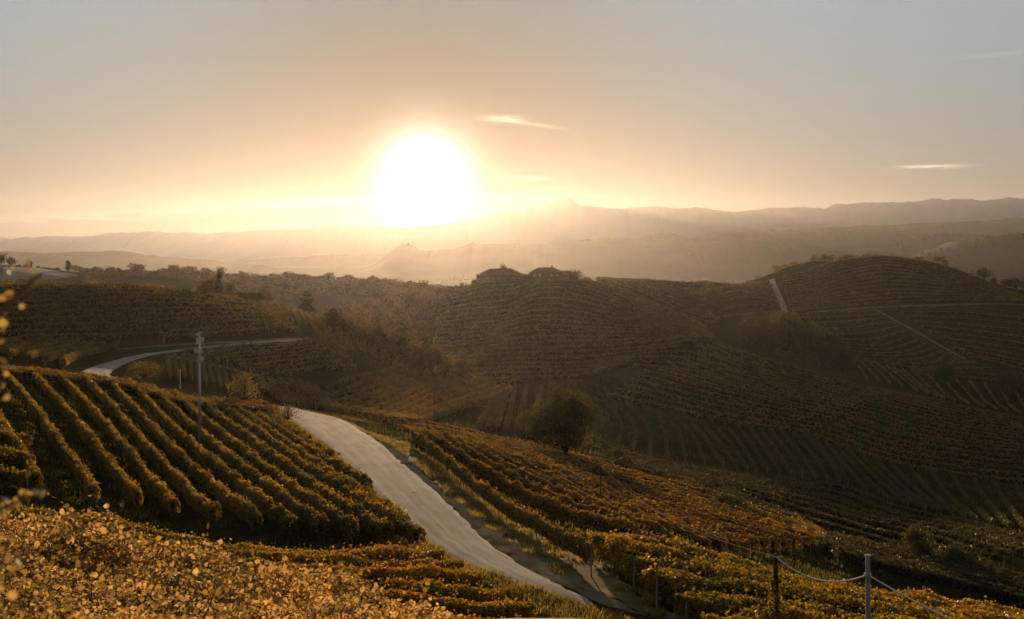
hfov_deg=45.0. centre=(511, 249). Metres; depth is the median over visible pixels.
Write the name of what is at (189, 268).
tree
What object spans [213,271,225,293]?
tree
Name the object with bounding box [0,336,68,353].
vine row
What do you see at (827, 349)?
tree
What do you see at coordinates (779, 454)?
vine row
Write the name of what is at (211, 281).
tree
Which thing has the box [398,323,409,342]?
tree
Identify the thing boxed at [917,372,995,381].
vine row
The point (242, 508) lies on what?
vine row
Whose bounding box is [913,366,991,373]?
vine row
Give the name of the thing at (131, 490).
vine row
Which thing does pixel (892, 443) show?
vine row
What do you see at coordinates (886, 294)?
vine row
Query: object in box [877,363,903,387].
vine row
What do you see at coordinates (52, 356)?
vine row
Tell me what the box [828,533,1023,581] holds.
vine row
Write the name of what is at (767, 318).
tree
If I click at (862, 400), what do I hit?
vine row
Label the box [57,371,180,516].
vine row
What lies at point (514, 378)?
vine row
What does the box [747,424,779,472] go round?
vine row
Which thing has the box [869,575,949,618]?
cable
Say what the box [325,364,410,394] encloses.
vine row
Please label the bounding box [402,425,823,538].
vine row
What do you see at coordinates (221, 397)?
bush
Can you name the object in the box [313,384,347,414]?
vine row
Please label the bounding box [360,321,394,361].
tree
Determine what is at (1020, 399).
vine row
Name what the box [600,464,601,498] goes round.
cable post
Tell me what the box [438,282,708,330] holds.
vine row
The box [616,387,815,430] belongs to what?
vine row
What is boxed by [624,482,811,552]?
vine row
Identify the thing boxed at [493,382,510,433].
vine row
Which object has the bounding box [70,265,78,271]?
tree
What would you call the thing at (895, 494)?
vine row
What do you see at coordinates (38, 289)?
vine row
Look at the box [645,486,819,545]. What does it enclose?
vine row
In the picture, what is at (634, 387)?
vine row
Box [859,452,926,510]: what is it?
vine row
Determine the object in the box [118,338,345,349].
path
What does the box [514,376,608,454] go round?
tree
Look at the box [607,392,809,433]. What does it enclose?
vine row
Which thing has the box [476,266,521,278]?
farmhouse
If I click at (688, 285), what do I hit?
vine row
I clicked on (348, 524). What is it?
vine row
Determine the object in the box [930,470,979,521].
vine row
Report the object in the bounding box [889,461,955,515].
vine row
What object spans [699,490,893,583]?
undergrowth
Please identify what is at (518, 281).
vine row
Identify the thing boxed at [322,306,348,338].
tree
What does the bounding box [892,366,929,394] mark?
vine row
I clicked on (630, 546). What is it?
vine row
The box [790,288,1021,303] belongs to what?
vine row
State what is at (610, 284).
vine row
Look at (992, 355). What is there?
vine row
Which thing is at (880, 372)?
vine row
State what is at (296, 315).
vine row
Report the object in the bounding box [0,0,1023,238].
sky
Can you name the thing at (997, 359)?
vine row
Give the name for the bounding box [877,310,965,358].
path
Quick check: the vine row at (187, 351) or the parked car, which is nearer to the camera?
the parked car
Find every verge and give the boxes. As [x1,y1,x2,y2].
[316,437,587,616]
[352,424,663,618]
[367,434,653,618]
[445,497,689,618]
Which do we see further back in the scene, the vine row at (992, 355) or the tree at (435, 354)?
the vine row at (992, 355)
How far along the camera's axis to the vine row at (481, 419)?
297.23 m
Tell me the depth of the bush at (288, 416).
170.50 m
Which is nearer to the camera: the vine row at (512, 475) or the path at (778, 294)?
the vine row at (512, 475)
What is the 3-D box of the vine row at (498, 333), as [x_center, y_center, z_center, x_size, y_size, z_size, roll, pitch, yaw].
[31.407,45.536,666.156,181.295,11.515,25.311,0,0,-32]
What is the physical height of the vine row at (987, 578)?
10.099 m
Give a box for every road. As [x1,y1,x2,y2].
[82,339,305,374]
[273,406,593,605]
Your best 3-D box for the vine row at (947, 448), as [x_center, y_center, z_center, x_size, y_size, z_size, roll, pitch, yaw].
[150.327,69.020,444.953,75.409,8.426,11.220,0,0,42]
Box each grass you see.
[300,313,1023,533]
[301,409,668,618]
[586,529,691,618]
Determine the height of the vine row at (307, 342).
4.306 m
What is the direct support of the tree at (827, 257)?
on the ground at (242, 530)
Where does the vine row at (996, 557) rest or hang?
on the ground at (242, 530)
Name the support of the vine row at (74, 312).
on the ground at (242, 530)
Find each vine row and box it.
[0,282,175,289]
[0,283,237,297]
[0,286,242,300]
[0,295,253,306]
[0,300,259,312]
[0,314,277,330]
[0,317,285,335]
[0,330,44,341]
[0,333,54,346]
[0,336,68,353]
[0,364,261,402]
[0,367,273,411]
[0,367,278,413]
[0,409,43,489]
[0,428,33,451]
[0,445,35,469]
[0,463,33,490]
[0,492,447,618]
[0,500,403,618]
[0,513,427,618]
[0,546,249,618]
[0,574,265,618]
[1,369,100,501]
[2,281,61,285]
[2,305,264,318]
[3,366,268,404]
[3,515,462,618]
[4,507,465,577]
[5,290,245,302]
[5,310,271,323]
[5,500,445,566]
[7,337,80,358]
[7,518,483,588]
[23,340,93,362]
[26,321,292,339]
[26,527,507,602]
[29,369,142,508]
[41,341,105,365]
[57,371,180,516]
[59,340,119,366]
[63,536,537,618]
[80,372,221,524]
[104,374,263,529]
[128,377,297,532]
[150,383,329,534]
[163,325,299,344]
[165,353,172,380]
[173,353,179,378]
[174,388,359,539]
[180,353,186,380]
[183,336,333,356]
[187,355,193,383]
[193,338,336,358]
[194,356,201,383]
[197,396,393,541]
[202,358,208,386]
[204,340,340,359]
[207,358,215,384]
[214,359,222,389]
[215,345,343,362]
[222,361,230,390]
[222,402,426,547]
[226,349,346,365]
[229,363,237,392]
[237,353,349,368]
[237,365,243,391]
[237,407,410,518]
[245,366,252,394]
[247,298,274,315]
[249,358,352,374]
[255,410,372,487]
[256,300,279,318]
[257,374,292,406]
[262,362,356,377]
[265,301,283,319]
[267,593,567,618]
[272,414,334,456]
[273,303,288,322]
[282,305,294,322]
[285,419,311,438]
[288,378,317,411]
[291,307,300,325]
[298,309,307,326]
[298,379,330,412]
[305,311,315,328]
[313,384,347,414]
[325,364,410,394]
[332,365,436,400]
[337,369,439,404]
[343,368,457,409]
[348,373,460,415]
[356,375,468,417]
[362,375,480,419]
[369,378,485,420]
[378,380,496,423]
[387,418,826,534]
[388,383,503,426]
[388,420,824,533]
[392,420,826,538]
[397,385,512,425]
[397,424,824,536]
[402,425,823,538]
[409,426,822,540]
[410,429,594,575]
[426,420,826,532]
[426,430,667,546]
[431,333,714,348]
[432,329,712,344]
[433,323,711,340]
[433,335,715,355]
[435,318,708,336]
[436,313,709,333]
[437,297,710,332]
[437,334,712,352]
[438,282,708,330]
[438,286,710,331]
[439,277,709,330]
[439,308,712,333]
[440,302,709,332]
[441,276,707,328]
[441,279,712,332]
[441,291,711,332]
[441,430,694,552]
[442,278,707,329]
[444,338,743,359]
[451,344,742,363]
[453,350,741,367]
[457,435,711,551]
[467,354,744,373]
[467,359,743,379]
[471,362,745,387]
[475,383,502,428]
[475,441,727,553]
[484,383,506,429]
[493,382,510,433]
[496,447,739,556]
[502,382,517,432]
[513,382,528,436]
[520,454,750,558]
[524,384,543,438]
[539,457,759,559]
[556,464,770,553]
[570,467,781,555]
[586,473,792,556]
[587,380,616,410]
[587,529,1023,615]
[596,276,766,285]
[598,277,770,286]
[599,379,617,409]
[600,278,772,290]
[603,278,772,295]
[604,476,802,554]
[604,530,1023,618]
[606,279,774,301]
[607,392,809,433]
[608,281,776,307]
[610,281,777,313]
[610,377,623,406]
[611,456,1006,566]
[612,446,1023,540]
[612,458,1001,568]
[613,450,1023,546]
[613,460,990,569]
[615,283,780,317]
[615,400,637,450]
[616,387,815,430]
[619,287,781,322]
[619,454,1023,558]
[619,551,1023,618]
[622,375,628,404]
[623,457,1015,563]
[624,383,821,428]
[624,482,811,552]
[627,402,652,452]
[630,374,637,402]
[632,378,826,423]
[638,373,831,421]
[639,562,1000,618]
[641,405,669,455]
[644,369,836,417]
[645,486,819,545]
[655,407,687,460]
[658,368,1023,450]
[665,366,1023,447]
[669,410,706,464]
[671,363,1023,444]
[672,587,961,618]
[677,361,1023,440]
[682,358,1023,436]
[682,412,724,465]
[688,355,1023,434]
[692,351,1023,431]
[695,416,738,467]
[698,350,1023,428]
[701,600,858,618]
[703,347,1023,425]
[706,344,1023,423]
[709,419,748,470]
[712,342,1023,421]
[717,340,1023,419]
[723,420,758,471]
[736,422,768,470]
[747,260,833,281]
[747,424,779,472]
[758,425,792,476]
[768,427,804,477]
[779,255,1023,294]
[780,429,816,476]
[782,256,1022,294]
[782,261,1023,295]
[783,258,1021,294]
[784,268,1022,296]
[785,264,1023,296]
[786,271,1022,297]
[787,276,1023,297]
[787,280,1021,298]
[788,284,1023,301]
[789,292,1023,306]
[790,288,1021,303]
[791,296,1023,308]
[792,298,1023,311]
[792,432,828,480]
[795,309,876,314]
[798,313,882,319]
[804,433,841,482]
[808,317,888,324]
[812,321,894,329]
[812,433,849,482]
[814,433,1023,483]
[820,325,900,335]
[821,430,1023,477]
[823,439,868,490]
[824,531,1023,575]
[828,425,1023,471]
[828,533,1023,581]
[830,537,1023,584]
[831,538,1023,590]
[831,542,1023,594]
[834,423,1023,465]
[834,443,888,500]
[835,544,1023,605]
[837,330,907,341]
[840,419,1023,459]
[843,334,914,346]
[846,416,1023,453]
[846,447,908,506]
[847,338,921,351]
[851,342,927,354]
[852,346,935,357]
[853,349,942,361]
[853,353,951,365]
[853,356,959,369]
[856,365,867,378]
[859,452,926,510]
[861,362,878,381]
[869,362,890,383]
[873,456,942,512]
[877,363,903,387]
[885,364,917,390]
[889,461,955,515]
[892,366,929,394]
[896,305,1023,314]
[901,368,937,397]
[902,311,1023,319]
[908,315,1023,325]
[909,465,966,518]
[911,360,975,370]
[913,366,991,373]
[913,371,944,398]
[915,320,1023,331]
[915,371,1001,376]
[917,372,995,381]
[922,325,1023,338]
[928,375,955,401]
[930,331,1023,344]
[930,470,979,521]
[937,336,1023,351]
[942,377,969,404]
[945,341,1023,357]
[951,473,994,525]
[954,346,1023,362]
[955,378,984,407]
[962,351,1023,365]
[969,380,997,409]
[971,356,1023,370]
[972,476,1012,529]
[984,382,1008,412]
[993,479,1023,525]
[998,385,1020,413]
[1014,390,1023,407]
[1014,481,1023,503]
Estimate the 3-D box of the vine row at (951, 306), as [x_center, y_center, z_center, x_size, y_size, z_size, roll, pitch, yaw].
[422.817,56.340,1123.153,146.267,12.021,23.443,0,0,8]
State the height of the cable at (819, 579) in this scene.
1.176 m
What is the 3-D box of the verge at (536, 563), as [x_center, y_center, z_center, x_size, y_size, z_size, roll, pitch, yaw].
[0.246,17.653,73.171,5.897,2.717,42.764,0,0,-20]
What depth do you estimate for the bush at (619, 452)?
230.26 m
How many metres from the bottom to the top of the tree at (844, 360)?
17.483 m
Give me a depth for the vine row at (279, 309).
425.49 m
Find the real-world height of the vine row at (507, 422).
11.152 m
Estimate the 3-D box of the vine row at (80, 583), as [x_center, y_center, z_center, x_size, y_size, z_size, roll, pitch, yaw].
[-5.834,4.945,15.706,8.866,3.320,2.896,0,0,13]
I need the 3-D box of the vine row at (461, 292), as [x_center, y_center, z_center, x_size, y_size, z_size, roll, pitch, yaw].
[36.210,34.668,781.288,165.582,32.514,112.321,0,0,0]
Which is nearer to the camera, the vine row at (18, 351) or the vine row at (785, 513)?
the vine row at (785, 513)
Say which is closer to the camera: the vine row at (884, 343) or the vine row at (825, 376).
the vine row at (825, 376)
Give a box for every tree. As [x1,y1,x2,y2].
[0,253,6,265]
[6,256,17,266]
[64,261,73,270]
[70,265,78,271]
[126,262,146,271]
[164,265,180,272]
[180,265,196,273]
[194,267,210,273]
[194,278,209,292]
[201,273,221,293]
[213,266,226,273]
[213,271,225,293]
[220,280,236,294]
[225,370,269,400]
[258,286,274,301]
[280,270,294,277]
[298,290,315,313]
[311,315,332,335]
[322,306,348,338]
[323,272,336,278]
[334,314,373,351]
[334,317,350,341]
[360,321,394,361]
[372,324,406,365]
[378,312,407,334]
[382,325,421,368]
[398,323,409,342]
[399,344,435,370]
[417,338,451,371]
[429,354,457,375]
[475,353,491,367]
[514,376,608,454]
[570,269,584,279]
[700,286,730,312]
[732,314,762,346]
[749,315,770,347]
[754,309,777,349]
[764,312,796,355]
[767,305,799,355]
[769,264,780,271]
[784,314,799,357]
[788,315,818,361]
[797,322,825,363]
[806,328,838,366]
[809,254,817,260]
[809,321,826,363]
[819,253,835,259]
[825,330,851,367]
[829,342,856,371]
[836,254,855,260]
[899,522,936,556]
[929,255,946,262]
[932,358,957,383]
[940,260,950,265]
[973,265,994,279]
[990,277,997,283]
[992,367,1023,398]
[1000,278,1009,286]
[1001,276,1023,288]
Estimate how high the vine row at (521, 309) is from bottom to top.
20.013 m
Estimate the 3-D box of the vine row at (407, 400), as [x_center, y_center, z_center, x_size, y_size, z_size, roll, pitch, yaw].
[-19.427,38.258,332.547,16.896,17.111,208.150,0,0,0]
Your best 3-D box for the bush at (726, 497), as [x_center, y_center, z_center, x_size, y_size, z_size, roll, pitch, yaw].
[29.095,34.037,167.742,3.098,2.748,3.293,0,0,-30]
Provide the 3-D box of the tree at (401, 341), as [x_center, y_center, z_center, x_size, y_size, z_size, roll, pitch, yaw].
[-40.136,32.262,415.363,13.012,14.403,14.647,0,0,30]
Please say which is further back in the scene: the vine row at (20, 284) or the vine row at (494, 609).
the vine row at (20, 284)
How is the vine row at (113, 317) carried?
on the ground at (242, 530)
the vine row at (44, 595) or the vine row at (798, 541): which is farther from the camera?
the vine row at (798, 541)
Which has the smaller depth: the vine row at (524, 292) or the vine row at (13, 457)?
the vine row at (13, 457)
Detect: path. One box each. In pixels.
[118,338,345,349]
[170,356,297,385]
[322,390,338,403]
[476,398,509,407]
[769,278,787,311]
[784,303,1023,314]
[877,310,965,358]
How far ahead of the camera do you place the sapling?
1.90 m
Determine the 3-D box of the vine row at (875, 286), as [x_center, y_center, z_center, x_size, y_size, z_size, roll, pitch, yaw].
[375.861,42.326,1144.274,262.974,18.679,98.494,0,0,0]
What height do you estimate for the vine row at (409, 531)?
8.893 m
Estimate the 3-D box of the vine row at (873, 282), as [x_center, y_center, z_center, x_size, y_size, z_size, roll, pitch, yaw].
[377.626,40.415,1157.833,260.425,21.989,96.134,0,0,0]
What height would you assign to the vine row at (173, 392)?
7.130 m
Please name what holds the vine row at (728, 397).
on the ground at (242, 530)
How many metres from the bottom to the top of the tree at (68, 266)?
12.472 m
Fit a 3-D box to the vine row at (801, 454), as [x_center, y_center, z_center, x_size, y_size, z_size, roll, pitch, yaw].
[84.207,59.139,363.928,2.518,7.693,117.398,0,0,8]
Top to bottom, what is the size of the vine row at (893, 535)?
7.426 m
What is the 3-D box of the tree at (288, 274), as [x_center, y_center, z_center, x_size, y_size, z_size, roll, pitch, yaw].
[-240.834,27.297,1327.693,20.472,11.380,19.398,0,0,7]
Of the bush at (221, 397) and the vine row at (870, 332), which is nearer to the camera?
the bush at (221, 397)
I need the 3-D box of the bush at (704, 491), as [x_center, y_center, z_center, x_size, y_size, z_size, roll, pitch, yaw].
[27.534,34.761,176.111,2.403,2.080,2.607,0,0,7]
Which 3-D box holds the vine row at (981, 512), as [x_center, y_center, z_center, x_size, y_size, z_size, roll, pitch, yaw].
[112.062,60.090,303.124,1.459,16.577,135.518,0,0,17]
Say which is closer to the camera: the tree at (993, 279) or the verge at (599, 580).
the verge at (599, 580)
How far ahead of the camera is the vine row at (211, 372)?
270.03 m
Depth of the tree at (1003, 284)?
1294.56 m
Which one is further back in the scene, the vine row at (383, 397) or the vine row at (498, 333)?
the vine row at (498, 333)
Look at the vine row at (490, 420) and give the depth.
303.05 m
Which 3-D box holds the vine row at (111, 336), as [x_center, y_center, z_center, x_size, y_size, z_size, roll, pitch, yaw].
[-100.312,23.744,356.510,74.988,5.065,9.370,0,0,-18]
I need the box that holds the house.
[226,292,266,303]
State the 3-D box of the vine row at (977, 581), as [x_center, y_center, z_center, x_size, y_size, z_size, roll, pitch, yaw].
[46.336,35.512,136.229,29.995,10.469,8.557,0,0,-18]
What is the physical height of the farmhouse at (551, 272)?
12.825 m
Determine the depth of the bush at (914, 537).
156.38 m
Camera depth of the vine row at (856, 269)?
1234.22 m
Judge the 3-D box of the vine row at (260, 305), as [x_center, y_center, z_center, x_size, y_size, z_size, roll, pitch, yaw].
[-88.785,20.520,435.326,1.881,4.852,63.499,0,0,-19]
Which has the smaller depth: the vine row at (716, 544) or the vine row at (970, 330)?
the vine row at (716, 544)
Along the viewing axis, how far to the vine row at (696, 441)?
348.38 m
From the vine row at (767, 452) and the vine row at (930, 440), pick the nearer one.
the vine row at (767, 452)
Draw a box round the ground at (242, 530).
[0,258,1023,618]
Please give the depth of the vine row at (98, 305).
403.51 m
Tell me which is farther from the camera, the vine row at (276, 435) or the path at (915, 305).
the path at (915, 305)
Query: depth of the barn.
843.50 m
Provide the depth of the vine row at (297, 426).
142.67 m
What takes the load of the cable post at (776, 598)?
on the ground at (242, 530)
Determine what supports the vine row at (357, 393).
on the ground at (242, 530)
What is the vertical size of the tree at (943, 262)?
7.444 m
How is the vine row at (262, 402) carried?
on the ground at (242, 530)
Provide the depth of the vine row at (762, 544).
119.76 m
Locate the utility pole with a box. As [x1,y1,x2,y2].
[194,332,203,444]
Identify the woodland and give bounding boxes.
[77,267,447,300]
[339,283,468,330]
[768,232,1023,273]
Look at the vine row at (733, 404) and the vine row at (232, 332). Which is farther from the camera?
the vine row at (733, 404)
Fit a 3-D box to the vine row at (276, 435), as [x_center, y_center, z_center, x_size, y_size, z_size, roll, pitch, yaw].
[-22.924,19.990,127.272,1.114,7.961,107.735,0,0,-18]
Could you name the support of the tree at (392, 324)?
on the ground at (242, 530)
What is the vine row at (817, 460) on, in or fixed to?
on the ground at (242, 530)
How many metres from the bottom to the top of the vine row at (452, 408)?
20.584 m
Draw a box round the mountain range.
[0,196,1023,260]
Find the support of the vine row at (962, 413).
on the ground at (242, 530)
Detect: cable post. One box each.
[434,386,434,428]
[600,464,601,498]
[764,553,790,618]
[864,554,870,618]
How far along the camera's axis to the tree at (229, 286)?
492.49 m
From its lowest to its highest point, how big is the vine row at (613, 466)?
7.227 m
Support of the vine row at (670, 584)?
on the ground at (242, 530)
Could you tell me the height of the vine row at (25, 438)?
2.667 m
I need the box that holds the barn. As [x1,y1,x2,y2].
[560,270,573,278]
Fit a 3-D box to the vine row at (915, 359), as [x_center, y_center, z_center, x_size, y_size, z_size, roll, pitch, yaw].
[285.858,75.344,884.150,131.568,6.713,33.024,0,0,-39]
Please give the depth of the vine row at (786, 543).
127.20 m
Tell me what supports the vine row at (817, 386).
on the ground at (242, 530)
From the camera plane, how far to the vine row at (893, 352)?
898.12 m
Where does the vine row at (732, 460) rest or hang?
on the ground at (242, 530)
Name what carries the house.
on the ground at (242, 530)
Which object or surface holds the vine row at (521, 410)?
on the ground at (242, 530)
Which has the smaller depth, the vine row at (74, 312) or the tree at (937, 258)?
the vine row at (74, 312)
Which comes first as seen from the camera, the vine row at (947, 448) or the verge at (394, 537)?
the verge at (394, 537)
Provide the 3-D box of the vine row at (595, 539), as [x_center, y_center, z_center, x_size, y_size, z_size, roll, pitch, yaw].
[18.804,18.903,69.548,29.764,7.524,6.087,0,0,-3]
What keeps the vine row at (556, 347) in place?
on the ground at (242, 530)
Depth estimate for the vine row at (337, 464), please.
115.71 m
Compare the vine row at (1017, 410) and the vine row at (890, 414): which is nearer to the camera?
the vine row at (890, 414)
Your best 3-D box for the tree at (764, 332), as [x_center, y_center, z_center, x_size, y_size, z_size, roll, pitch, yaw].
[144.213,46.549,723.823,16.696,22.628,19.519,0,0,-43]
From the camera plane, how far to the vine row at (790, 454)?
352.93 m
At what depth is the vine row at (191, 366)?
272.12 m
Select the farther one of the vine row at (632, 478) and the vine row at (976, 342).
the vine row at (976, 342)
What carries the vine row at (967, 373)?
on the ground at (242, 530)
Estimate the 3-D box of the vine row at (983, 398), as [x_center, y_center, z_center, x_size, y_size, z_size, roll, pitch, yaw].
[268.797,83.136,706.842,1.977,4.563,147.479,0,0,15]
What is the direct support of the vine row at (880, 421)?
on the ground at (242, 530)
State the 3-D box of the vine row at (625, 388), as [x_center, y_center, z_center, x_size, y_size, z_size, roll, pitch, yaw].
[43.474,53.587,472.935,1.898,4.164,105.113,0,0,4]
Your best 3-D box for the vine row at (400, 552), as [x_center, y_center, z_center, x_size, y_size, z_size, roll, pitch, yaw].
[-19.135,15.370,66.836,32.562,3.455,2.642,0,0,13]
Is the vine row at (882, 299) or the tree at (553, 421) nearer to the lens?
the tree at (553, 421)
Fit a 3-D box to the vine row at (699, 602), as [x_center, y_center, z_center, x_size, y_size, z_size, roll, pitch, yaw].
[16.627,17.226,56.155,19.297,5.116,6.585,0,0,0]
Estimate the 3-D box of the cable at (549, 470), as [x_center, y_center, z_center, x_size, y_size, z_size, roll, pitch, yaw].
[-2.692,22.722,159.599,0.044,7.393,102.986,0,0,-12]
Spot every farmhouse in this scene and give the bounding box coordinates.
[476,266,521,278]
[529,265,562,280]
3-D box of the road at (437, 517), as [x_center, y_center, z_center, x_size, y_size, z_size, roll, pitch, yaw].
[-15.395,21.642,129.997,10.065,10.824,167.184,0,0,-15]
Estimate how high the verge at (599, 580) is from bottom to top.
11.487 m
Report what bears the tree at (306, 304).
on the ground at (242, 530)
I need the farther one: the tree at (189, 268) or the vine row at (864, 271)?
the tree at (189, 268)
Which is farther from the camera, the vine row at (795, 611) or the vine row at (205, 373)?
the vine row at (205, 373)
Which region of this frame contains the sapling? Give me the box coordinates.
[0,259,45,618]
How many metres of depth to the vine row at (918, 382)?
728.20 m
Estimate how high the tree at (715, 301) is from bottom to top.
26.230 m
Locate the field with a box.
[0,267,77,280]
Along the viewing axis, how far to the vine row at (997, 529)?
257.21 m
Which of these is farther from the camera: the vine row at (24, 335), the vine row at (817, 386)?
the vine row at (817, 386)
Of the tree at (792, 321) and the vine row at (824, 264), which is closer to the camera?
the tree at (792, 321)
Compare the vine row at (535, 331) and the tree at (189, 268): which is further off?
the tree at (189, 268)
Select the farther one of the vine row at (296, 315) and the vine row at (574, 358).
the vine row at (574, 358)
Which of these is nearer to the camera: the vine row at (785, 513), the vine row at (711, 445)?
the vine row at (785, 513)
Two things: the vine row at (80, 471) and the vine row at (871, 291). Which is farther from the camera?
the vine row at (871, 291)
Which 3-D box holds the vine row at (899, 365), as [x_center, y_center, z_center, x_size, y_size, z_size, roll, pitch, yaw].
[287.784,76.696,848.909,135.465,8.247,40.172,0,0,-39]
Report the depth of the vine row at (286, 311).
422.24 m
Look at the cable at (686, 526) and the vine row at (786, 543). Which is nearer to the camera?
the cable at (686, 526)
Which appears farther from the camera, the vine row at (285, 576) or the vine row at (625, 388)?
the vine row at (625, 388)
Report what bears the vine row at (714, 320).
on the ground at (242, 530)
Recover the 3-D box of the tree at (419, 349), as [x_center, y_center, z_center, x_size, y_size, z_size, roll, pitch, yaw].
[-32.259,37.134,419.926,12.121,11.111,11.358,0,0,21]
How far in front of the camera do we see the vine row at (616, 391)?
457.46 m
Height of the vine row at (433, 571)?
3.118 m
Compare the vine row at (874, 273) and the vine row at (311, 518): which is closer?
the vine row at (311, 518)
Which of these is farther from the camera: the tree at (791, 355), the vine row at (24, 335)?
the tree at (791, 355)
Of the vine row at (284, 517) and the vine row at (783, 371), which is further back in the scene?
the vine row at (783, 371)
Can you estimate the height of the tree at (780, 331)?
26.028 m
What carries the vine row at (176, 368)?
on the ground at (242, 530)
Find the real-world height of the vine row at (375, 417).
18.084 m
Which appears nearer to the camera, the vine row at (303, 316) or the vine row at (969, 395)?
the vine row at (303, 316)
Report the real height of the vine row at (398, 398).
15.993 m
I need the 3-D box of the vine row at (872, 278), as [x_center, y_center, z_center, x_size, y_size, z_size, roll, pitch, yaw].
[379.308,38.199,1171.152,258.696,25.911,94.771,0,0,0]
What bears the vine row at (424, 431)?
on the ground at (242, 530)
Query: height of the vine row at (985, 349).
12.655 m
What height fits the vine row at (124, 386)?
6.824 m
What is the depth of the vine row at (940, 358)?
834.79 m
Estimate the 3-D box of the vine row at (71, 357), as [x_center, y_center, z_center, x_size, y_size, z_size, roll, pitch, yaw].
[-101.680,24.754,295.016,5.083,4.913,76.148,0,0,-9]
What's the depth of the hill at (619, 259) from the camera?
6583.95 m
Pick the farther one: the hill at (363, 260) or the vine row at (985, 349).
the hill at (363, 260)
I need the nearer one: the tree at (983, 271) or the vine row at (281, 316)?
the vine row at (281, 316)
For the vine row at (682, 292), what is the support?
on the ground at (242, 530)
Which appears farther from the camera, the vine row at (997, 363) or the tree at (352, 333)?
the vine row at (997, 363)
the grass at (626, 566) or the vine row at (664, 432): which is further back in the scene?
the vine row at (664, 432)
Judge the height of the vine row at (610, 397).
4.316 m
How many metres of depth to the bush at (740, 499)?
166.47 m
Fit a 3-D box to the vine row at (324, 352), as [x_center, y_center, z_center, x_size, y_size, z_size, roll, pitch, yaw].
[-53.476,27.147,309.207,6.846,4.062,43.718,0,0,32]
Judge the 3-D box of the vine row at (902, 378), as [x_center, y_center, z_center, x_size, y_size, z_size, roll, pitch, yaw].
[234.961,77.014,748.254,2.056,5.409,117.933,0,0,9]
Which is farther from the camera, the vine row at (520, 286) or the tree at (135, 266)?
the tree at (135, 266)
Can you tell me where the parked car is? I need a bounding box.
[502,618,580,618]
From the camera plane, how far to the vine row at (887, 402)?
562.11 m
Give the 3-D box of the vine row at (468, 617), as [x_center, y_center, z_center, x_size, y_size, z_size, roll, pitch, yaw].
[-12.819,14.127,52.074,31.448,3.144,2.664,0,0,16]
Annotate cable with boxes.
[434,387,599,470]
[604,469,768,554]
[776,557,863,582]
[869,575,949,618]
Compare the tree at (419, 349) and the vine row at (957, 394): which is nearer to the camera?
the tree at (419, 349)
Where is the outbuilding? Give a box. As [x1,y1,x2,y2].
[476,277,490,283]
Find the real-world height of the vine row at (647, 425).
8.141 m
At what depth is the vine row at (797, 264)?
1482.23 m
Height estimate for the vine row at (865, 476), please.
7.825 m
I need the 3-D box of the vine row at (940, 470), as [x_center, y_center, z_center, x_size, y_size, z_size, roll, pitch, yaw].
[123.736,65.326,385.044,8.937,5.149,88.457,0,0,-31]
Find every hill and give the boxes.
[0,251,278,275]
[226,253,385,267]
[354,241,679,277]
[546,232,718,251]
[637,239,856,280]
[690,218,1023,253]
[769,234,983,272]
[908,234,1023,289]
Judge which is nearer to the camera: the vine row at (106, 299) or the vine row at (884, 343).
the vine row at (106, 299)
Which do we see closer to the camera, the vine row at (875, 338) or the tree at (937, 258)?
the vine row at (875, 338)
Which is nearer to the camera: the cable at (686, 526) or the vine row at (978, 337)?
the cable at (686, 526)
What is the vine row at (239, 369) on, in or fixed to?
on the ground at (242, 530)
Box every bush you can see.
[210,395,239,399]
[267,403,305,419]
[507,422,527,436]
[581,275,591,281]
[602,445,629,459]
[699,485,712,494]
[715,489,734,501]
[730,494,751,507]
[769,513,783,520]
[813,537,832,558]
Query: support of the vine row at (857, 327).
on the ground at (242, 530)
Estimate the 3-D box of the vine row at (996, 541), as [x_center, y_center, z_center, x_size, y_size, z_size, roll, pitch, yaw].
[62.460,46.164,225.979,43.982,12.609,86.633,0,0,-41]
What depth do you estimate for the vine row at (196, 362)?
277.14 m
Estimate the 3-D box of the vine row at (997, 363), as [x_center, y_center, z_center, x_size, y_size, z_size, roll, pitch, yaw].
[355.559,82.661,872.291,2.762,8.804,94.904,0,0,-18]
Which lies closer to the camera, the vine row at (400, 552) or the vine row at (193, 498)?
the vine row at (400, 552)
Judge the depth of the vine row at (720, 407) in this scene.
453.24 m
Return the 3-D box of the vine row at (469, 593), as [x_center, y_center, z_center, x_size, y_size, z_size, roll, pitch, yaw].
[-15.451,14.547,58.083,31.607,3.109,2.704,0,0,15]
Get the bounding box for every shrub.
[124,359,165,381]
[930,537,984,566]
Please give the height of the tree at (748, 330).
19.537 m
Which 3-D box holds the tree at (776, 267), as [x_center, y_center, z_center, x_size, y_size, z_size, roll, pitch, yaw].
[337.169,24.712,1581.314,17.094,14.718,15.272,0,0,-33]
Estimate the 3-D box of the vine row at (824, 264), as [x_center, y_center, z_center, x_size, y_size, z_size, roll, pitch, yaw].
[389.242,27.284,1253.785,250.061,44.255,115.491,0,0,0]
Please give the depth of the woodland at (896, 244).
4473.97 m
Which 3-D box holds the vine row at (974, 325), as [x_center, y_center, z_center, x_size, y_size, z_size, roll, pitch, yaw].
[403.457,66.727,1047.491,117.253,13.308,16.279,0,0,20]
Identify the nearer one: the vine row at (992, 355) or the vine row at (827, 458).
the vine row at (827, 458)
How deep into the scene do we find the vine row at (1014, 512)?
283.10 m
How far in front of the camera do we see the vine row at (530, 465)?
113.73 m
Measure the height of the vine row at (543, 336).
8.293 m

